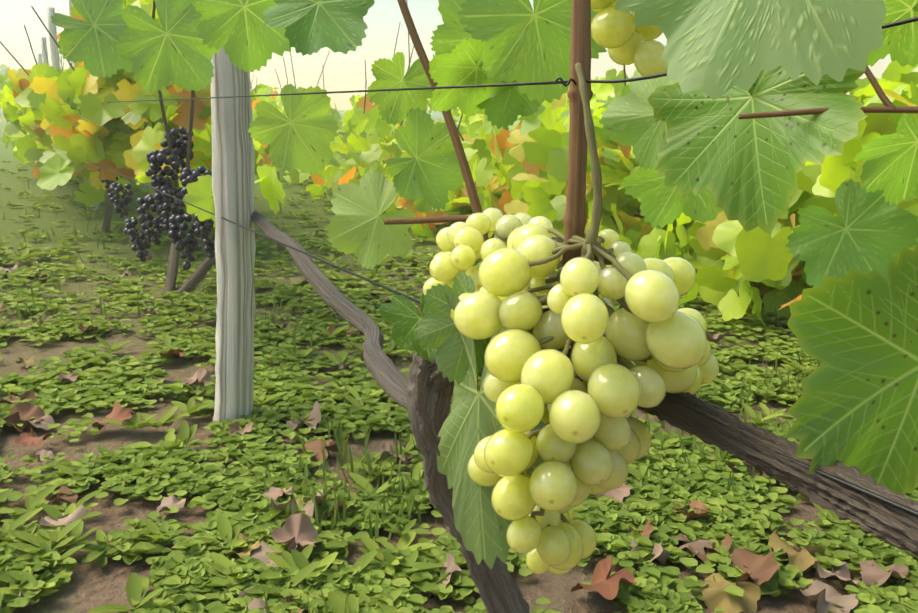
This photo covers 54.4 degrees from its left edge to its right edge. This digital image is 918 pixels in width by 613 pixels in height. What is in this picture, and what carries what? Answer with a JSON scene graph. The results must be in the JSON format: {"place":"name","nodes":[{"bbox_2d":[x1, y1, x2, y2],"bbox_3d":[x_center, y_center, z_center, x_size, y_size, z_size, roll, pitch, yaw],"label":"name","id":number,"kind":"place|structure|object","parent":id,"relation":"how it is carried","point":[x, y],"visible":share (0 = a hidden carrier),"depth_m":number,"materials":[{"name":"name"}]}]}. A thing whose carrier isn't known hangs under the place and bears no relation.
{"place":"outdoors","nodes":[
{"label":"outdoors","id":0,"kind":"place"},
{"bbox_2d":[0,64,17,116],"bbox_3d":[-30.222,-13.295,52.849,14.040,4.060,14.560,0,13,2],"label":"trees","id":1,"kind":"object","parent":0,"point":[1,65],"depth_m":48.16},
{"bbox_2d":[0,110,862,612],"bbox_3d":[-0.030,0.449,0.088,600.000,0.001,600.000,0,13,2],"label":"ground","id":2,"kind":"structure","parent":0,"point":[76,596],"depth_m":1.39,"materials":[{"name":"soil"}]},
{"bbox_2d":[35,0,255,422],"bbox_3d":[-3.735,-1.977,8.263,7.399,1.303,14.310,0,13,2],"label":"trellis posts","id":3,"kind":"object","parent":2,"relation":"on","point":[232,297],"visible":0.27,"depth_m":1.26,"materials":[{"name":"grey wood"}]},
{"bbox_2d":[252,209,529,612],"bbox_3d":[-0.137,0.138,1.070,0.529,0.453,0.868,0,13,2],"label":"vine trunk","id":4,"kind":"object","parent":2,"relation":"on","point":[422,411],"visible":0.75,"depth_m":0.67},
{"bbox_2d":[417,348,917,556],"bbox_3d":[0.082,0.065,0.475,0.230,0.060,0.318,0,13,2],"label":"vine branch","id":5,"kind":"object","parent":4,"relation":"attached to","point":[733,435],"visible":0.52,"depth_m":0.39,"materials":[{"name":"brown wood"}]},
{"bbox_2d":[0,175,819,612],"bbox_3d":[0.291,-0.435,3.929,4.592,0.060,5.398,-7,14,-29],"label":"ground grass","id":6,"kind":"structure","parent":2,"relation":"on","point":[342,443],"depth_m":1.13,"materials":[{"name":"green plant"}]},
{"bbox_2d":[0,229,908,612],"bbox_3d":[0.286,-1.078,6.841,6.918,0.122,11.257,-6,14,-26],"label":"fallen dry leaves","id":7,"kind":"object","parent":2,"relation":"on","point":[302,531],"visible":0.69,"depth_m":0.92,"materials":[{"name":"brown plant"}]},
{"bbox_2d":[0,153,917,612],"bbox_3d":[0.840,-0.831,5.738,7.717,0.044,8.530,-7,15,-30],"label":"ground weeds","id":8,"kind":"object","parent":2,"relation":"on","point":[194,571],"visible":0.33,"depth_m":1.08,"materials":[{"name":"green plant"}]},
{"bbox_2d":[0,0,917,331],"bbox_3d":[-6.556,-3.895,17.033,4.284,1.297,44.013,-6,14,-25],"label":"vine rows","id":9,"kind":"object","parent":2,"relation":"on","point":[726,264],"depth_m":2.44,"materials":[{"name":"green plant"}]},
{"bbox_2d":[98,126,214,269],"bbox_3d":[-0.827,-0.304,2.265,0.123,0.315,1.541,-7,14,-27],"label":"dark grapes","id":10,"kind":"object","parent":9,"relation":"hanging from","point":[198,229],"visible":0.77,"depth_m":1.78,"materials":[{"name":"black food"}]},
{"bbox_2d":[60,16,917,516],"bbox_3d":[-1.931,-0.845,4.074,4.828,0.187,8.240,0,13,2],"label":"trellis wires","id":11,"kind":"object","parent":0,"point":[854,486],"visible":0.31,"depth_m":0.46,"materials":[{"name":"black metal"}]},
{"bbox_2d":[384,0,917,282],"bbox_3d":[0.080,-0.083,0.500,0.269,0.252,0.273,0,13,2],"label":"vine shoots","id":12,"kind":"object","parent":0,"point":[575,223],"visible":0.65,"depth_m":0.42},
{"bbox_2d":[51,0,917,568],"bbox_3d":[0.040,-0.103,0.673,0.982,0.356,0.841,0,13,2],"label":"vine leaves","id":13,"kind":"object","parent":12,"relation":"attached to","point":[873,396],"visible":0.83,"depth_m":0.53,"materials":[{"name":"green plant"}]},
{"bbox_2d":[423,0,718,574],"bbox_3d":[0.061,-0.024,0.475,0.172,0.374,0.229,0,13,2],"label":"green grapes","id":14,"kind":"object","parent":12,"relation":"hanging from","point":[529,239],"visible":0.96,"depth_m":0.41,"materials":[{"name":"green food"}]},
{"bbox_2d":[512,63,651,526],"bbox_3d":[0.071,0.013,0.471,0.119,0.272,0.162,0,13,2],"label":"grape stalks","id":15,"kind":"object","parent":14,"relation":"attached to","point":[593,250],"visible":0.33,"depth_m":0.41,"materials":[{"name":"plant"}]}
]}

